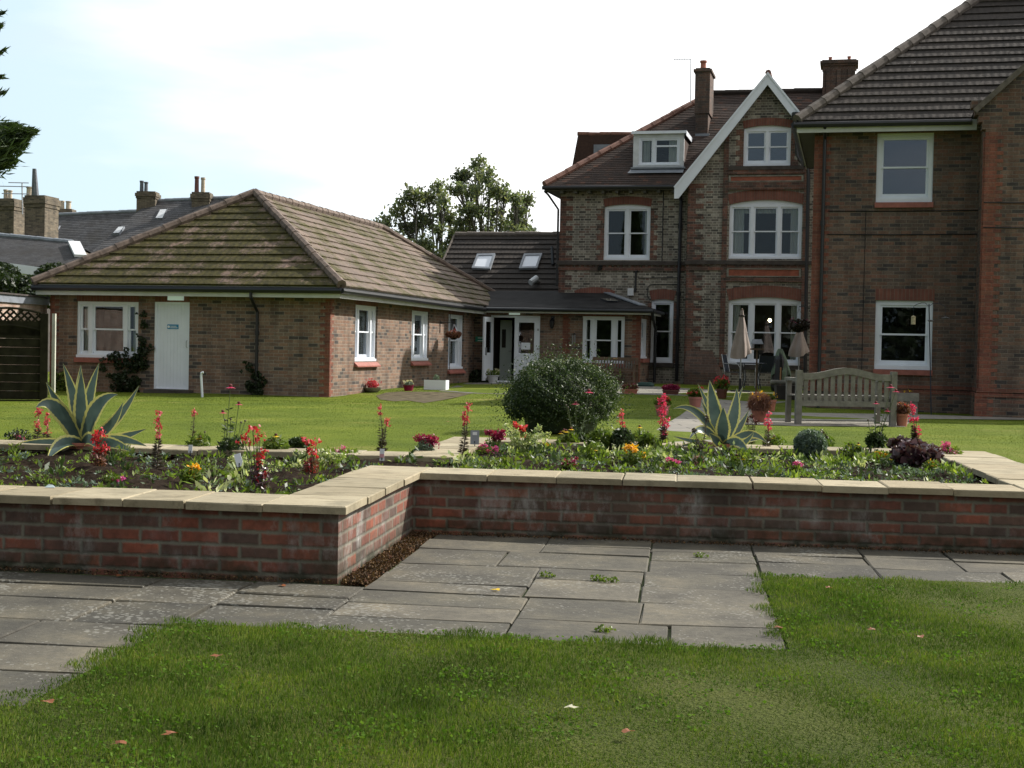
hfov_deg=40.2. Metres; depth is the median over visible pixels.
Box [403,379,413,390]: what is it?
plant pot
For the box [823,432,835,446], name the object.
coneflower
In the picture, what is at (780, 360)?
draped cover
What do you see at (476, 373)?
shrub
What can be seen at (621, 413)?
lobelia
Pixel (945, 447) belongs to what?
bedding plant
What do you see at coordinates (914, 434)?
lobelia
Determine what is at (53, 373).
white post
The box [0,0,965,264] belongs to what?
sky
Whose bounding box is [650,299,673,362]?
window
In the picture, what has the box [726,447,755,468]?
coneflower
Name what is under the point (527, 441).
variegated shrub
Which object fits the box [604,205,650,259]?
window
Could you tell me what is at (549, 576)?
paving weed
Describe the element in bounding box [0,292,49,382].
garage
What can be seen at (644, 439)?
shrub
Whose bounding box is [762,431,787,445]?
coneflower
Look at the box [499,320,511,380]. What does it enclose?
inner door
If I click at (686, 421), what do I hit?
patio
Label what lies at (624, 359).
garden bench
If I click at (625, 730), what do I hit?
fallen leaf
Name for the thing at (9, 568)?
wall foot debris
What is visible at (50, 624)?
paved path
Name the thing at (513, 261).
wing
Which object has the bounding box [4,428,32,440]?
bedding plant
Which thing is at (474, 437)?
garden sign
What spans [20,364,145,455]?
agave
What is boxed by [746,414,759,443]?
lobelia
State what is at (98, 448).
bedding plant
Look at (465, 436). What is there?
lobelia
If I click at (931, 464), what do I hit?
bedding plant
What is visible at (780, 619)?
paving weed
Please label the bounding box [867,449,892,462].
bedding plant
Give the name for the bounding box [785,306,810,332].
hanging basket
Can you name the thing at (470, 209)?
broadleaf tree
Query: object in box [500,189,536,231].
broadleaf tree
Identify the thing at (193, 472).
bedding plant
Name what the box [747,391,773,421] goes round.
plant pot
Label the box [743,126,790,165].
window
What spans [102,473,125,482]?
bedding plant
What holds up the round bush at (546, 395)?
on the lawn at (476, 389)
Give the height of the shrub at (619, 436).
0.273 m
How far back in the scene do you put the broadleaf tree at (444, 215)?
83.02 m
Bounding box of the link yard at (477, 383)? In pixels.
[440,382,513,393]
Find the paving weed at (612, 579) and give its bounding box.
[600,576,618,582]
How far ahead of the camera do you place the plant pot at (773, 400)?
26.67 m
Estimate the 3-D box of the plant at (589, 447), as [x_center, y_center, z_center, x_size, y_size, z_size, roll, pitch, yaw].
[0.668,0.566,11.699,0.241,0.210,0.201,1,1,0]
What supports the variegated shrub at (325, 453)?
on the raised flower bed at (339, 528)
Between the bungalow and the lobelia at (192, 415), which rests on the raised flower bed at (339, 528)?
the lobelia at (192, 415)
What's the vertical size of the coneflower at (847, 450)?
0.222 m
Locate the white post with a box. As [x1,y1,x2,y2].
[51,314,55,391]
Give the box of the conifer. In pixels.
[0,9,41,178]
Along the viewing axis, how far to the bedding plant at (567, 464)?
10.54 m
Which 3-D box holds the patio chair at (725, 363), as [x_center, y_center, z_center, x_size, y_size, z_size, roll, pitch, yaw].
[6.183,-0.372,39.187,0.567,0.923,0.501,2,2,25]
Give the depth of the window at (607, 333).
40.56 m
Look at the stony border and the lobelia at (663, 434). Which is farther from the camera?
the stony border
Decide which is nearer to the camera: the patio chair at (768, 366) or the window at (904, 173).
the window at (904, 173)
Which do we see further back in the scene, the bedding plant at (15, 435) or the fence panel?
the fence panel
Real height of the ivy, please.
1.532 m
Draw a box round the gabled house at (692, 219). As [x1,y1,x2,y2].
[542,56,857,386]
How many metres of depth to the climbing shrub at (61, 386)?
31.31 m
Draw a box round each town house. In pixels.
[0,169,90,267]
[39,201,135,266]
[91,176,234,252]
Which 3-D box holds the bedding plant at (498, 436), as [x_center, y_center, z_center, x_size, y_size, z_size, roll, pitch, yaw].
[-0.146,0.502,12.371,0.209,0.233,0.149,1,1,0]
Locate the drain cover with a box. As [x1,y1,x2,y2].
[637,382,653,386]
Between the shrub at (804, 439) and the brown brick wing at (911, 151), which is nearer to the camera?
the shrub at (804, 439)
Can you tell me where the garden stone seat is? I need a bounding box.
[770,380,794,399]
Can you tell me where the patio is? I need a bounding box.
[612,383,802,444]
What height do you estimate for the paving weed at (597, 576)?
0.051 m
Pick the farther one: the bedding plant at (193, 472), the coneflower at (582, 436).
the coneflower at (582, 436)
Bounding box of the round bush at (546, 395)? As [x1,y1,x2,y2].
[486,338,637,432]
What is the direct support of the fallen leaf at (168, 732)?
on the lawn at (760, 714)
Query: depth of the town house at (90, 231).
79.70 m
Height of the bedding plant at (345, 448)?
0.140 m
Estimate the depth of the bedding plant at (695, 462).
11.29 m
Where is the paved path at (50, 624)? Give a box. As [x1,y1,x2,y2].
[0,534,1023,705]
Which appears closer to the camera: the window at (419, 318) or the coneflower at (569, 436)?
the coneflower at (569, 436)
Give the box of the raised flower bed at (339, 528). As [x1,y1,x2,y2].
[0,437,1023,584]
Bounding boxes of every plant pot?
[364,378,381,391]
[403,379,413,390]
[486,368,499,382]
[621,383,638,393]
[652,395,672,415]
[661,384,680,394]
[686,386,703,406]
[713,375,729,398]
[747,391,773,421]
[768,393,777,410]
[896,402,911,426]
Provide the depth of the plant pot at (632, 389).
32.08 m
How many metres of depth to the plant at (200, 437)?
11.68 m
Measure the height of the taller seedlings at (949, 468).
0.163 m
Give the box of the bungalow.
[30,188,494,396]
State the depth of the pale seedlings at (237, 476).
11.01 m
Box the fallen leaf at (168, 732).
[161,730,176,734]
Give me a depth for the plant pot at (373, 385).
32.07 m
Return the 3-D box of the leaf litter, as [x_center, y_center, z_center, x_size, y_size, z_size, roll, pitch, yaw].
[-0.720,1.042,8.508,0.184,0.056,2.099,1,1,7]
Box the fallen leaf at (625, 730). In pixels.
[622,728,634,732]
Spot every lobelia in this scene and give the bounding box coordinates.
[32,408,42,438]
[41,412,51,437]
[149,410,164,469]
[187,408,197,444]
[374,403,390,450]
[458,402,472,457]
[617,409,626,439]
[657,393,669,442]
[692,414,708,455]
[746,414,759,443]
[762,411,772,445]
[820,429,832,446]
[908,403,921,441]
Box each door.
[154,302,189,389]
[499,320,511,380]
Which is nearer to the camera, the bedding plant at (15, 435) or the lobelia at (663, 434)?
the bedding plant at (15, 435)
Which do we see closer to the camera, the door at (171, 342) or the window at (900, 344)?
the window at (900, 344)
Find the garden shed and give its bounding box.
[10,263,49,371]
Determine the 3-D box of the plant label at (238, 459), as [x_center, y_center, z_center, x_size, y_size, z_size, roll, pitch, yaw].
[-1.859,0.569,9.514,0.071,0.201,0.020,1,1,0]
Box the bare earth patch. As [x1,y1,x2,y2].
[377,392,470,402]
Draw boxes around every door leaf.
[482,317,493,380]
[514,318,538,379]
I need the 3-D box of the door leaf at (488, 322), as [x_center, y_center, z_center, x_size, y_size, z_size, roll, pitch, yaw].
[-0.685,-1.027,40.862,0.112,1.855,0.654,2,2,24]
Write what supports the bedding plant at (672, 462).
on the raised flower bed at (339, 528)
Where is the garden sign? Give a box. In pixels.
[470,430,478,445]
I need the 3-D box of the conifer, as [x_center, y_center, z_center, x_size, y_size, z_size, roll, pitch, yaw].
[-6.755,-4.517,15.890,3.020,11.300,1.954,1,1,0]
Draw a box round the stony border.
[745,421,908,426]
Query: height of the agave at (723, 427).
0.717 m
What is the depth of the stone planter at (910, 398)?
27.62 m
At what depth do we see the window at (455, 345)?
39.76 m
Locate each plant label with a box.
[188,445,192,455]
[234,453,242,473]
[379,449,384,462]
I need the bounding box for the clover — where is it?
[0,572,1023,767]
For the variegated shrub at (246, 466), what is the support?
on the raised flower bed at (339, 528)
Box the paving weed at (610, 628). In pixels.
[594,624,615,632]
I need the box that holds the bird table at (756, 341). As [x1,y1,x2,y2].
[748,339,763,393]
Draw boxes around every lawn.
[0,372,1023,463]
[0,576,1023,767]
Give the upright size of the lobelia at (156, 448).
0.435 m
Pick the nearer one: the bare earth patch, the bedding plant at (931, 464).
the bedding plant at (931, 464)
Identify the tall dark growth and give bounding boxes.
[0,440,942,478]
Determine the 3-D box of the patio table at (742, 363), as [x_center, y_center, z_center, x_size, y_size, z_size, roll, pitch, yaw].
[6.519,-0.222,38.107,0.820,0.714,0.820,1,1,0]
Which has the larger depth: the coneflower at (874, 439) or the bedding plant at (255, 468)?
the coneflower at (874, 439)
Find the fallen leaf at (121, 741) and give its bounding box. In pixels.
[109,740,126,744]
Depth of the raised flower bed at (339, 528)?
9.24 m
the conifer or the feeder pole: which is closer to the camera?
the conifer
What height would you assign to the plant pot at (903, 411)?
0.374 m
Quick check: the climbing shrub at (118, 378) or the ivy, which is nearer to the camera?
the climbing shrub at (118, 378)
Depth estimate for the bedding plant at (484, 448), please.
11.87 m
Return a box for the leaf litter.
[340,530,435,585]
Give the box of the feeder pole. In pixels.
[911,303,948,413]
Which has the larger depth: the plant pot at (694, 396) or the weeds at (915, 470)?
the plant pot at (694, 396)
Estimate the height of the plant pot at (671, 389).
0.260 m
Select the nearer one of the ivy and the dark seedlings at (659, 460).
the dark seedlings at (659, 460)
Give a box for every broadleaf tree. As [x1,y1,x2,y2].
[371,182,445,258]
[425,178,458,253]
[445,152,512,236]
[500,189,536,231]
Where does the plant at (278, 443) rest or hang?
on the raised flower bed at (339, 528)
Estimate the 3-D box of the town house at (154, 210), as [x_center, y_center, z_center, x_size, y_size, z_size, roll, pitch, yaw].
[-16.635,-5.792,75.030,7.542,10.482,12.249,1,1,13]
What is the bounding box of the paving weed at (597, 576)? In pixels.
[590,574,604,581]
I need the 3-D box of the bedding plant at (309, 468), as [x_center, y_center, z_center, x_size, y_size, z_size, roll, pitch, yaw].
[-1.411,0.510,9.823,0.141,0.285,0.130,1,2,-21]
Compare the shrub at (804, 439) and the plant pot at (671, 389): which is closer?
the shrub at (804, 439)
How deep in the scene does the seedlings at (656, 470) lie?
10.56 m
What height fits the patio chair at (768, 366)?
0.923 m
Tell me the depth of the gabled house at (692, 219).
41.89 m
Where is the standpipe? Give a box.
[200,371,203,396]
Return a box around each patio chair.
[721,354,744,380]
[754,355,774,387]
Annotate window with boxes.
[76,301,138,357]
[355,305,375,360]
[411,310,427,360]
[448,314,462,368]
[582,316,624,363]
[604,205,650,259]
[638,137,679,165]
[641,319,646,357]
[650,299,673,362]
[728,200,801,258]
[728,297,800,365]
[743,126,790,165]
[874,300,932,369]
[876,133,933,201]
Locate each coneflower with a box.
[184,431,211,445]
[216,384,245,456]
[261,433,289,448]
[554,427,579,442]
[565,389,592,441]
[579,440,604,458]
[633,425,648,442]
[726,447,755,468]
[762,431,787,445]
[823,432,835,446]
[840,441,864,459]
[864,384,897,447]
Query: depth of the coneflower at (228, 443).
11.23 m
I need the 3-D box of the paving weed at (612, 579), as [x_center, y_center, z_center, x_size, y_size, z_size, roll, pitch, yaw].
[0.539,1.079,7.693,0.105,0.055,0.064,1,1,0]
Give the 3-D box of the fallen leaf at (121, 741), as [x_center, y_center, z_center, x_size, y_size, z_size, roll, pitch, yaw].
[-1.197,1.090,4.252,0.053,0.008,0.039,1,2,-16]
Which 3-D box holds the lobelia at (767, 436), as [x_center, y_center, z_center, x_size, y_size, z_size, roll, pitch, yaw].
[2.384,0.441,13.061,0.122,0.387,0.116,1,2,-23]
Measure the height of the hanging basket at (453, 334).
0.512 m
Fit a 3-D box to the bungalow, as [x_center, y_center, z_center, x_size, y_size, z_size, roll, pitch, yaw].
[-5.155,-2.312,38.274,7.437,5.031,16.706,1,1,14]
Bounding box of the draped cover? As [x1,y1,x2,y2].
[771,349,790,390]
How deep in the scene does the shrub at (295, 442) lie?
11.78 m
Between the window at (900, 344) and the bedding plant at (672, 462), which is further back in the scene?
the window at (900, 344)
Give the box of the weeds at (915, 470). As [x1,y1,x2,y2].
[0,444,976,491]
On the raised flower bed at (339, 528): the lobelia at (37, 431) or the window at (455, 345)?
the lobelia at (37, 431)
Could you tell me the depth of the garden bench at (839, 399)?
20.00 m
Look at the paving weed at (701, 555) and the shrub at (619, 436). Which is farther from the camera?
the shrub at (619, 436)
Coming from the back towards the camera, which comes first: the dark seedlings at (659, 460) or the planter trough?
the planter trough
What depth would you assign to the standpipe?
28.18 m
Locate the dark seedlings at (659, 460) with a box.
[1,444,982,492]
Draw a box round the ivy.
[0,261,63,308]
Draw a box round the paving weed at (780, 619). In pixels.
[775,617,790,623]
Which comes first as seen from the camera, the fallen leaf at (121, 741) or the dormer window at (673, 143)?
the fallen leaf at (121, 741)
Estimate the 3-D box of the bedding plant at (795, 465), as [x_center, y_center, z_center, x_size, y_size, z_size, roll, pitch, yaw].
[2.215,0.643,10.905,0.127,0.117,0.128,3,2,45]
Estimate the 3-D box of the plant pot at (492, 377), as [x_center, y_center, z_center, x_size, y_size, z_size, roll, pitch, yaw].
[-0.550,-0.241,40.099,0.429,0.437,0.435,1,1,0]
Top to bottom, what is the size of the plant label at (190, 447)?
0.127 m
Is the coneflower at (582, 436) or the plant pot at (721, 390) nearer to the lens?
the coneflower at (582, 436)
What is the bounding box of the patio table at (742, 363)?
[737,362,766,388]
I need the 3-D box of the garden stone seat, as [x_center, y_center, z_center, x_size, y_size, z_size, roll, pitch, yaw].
[6.151,0.128,31.438,0.710,0.430,0.300,1,1,0]
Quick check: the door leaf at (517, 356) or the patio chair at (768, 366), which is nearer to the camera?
the patio chair at (768, 366)
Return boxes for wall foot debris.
[0,531,1023,583]
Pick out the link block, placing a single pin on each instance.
(509, 325)
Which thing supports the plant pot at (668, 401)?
on the lawn at (476, 389)
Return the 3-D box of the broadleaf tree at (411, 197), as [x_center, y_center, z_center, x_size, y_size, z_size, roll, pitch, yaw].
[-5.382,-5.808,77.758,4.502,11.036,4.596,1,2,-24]
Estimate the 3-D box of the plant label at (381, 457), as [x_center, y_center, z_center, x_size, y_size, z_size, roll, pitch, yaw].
[-1.004,0.577,10.803,0.037,0.154,0.020,1,1,0]
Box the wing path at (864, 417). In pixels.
[748,412,1023,420]
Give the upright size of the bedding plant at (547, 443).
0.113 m
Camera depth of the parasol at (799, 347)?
37.77 m
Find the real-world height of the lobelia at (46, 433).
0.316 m
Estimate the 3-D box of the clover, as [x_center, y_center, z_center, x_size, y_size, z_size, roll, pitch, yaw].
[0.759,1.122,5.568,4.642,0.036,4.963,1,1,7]
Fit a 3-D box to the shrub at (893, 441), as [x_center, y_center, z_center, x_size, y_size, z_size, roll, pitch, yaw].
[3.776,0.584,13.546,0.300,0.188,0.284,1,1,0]
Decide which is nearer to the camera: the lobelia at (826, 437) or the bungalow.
the lobelia at (826, 437)
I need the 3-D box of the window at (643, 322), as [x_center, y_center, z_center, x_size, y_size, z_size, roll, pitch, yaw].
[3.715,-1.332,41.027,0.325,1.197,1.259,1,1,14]
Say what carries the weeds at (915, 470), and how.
on the raised flower bed at (339, 528)
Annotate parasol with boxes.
[730,309,751,391]
[788,332,808,389]
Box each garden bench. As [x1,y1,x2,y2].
[592,357,637,384]
[784,368,897,425]
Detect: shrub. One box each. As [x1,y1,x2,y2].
[48,371,66,390]
[99,310,154,391]
[226,453,287,472]
[239,360,267,394]
[288,435,310,447]
[293,448,350,465]
[468,369,488,381]
[502,423,550,454]
[586,426,611,449]
[609,426,634,451]
[636,432,657,450]
[793,428,827,459]
[886,435,911,448]
[889,438,944,464]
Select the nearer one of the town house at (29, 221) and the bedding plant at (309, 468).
the bedding plant at (309, 468)
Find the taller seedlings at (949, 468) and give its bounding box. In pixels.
[5,438,987,486]
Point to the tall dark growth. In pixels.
(553, 456)
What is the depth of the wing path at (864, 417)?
24.58 m
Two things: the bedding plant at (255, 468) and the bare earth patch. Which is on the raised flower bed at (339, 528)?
the bedding plant at (255, 468)
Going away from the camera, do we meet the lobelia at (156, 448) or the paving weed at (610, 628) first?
the paving weed at (610, 628)
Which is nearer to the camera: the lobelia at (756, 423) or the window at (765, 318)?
the lobelia at (756, 423)
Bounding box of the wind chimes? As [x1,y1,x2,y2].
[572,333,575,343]
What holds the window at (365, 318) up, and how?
in the bungalow
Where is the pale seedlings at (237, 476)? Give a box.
[87,437,961,491]
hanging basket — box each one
[440,320,462,338]
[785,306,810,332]
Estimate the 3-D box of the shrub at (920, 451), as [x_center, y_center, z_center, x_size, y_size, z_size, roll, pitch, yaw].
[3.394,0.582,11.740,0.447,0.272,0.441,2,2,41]
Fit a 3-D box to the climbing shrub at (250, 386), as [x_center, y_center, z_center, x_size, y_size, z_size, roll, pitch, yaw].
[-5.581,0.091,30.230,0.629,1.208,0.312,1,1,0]
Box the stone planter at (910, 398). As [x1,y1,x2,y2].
[897,390,918,413]
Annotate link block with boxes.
[437,291,664,383]
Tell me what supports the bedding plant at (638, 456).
on the raised flower bed at (339, 528)
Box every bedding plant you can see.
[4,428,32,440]
[89,427,109,466]
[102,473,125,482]
[178,462,205,482]
[235,424,269,490]
[301,437,321,473]
[334,445,361,453]
[413,433,439,450]
[476,442,498,454]
[484,428,505,448]
[511,421,527,437]
[538,441,554,452]
[558,456,577,468]
[622,443,647,464]
[664,457,680,467]
[692,455,704,465]
[789,461,804,471]
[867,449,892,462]
[922,458,941,469]
[940,441,963,454]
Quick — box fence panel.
[0,307,48,400]
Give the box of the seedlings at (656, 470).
[0,444,959,494]
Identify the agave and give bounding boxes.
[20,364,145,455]
[674,380,766,449]
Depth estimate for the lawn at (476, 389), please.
19.09 m
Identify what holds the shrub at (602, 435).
on the raised flower bed at (339, 528)
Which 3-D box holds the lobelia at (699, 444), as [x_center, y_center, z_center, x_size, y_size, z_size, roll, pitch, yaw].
[1.635,0.453,12.152,0.164,0.382,0.118,1,1,0]
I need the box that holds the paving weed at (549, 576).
[539,570,555,577]
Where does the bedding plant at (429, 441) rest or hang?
on the raised flower bed at (339, 528)
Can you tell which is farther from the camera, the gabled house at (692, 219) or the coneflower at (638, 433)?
the gabled house at (692, 219)
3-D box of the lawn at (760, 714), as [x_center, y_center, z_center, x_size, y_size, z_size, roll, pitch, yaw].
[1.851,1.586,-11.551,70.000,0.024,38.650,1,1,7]
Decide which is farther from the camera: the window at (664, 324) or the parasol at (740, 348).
the window at (664, 324)
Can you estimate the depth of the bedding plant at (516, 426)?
12.92 m
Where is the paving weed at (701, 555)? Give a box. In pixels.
[693,552,708,557]
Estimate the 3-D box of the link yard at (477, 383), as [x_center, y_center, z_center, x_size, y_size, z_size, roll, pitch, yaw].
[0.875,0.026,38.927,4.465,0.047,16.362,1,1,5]
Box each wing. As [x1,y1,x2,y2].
[443,231,559,290]
[791,0,1023,417]
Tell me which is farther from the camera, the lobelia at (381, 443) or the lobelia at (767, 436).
the lobelia at (767, 436)
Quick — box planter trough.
[424,374,448,389]

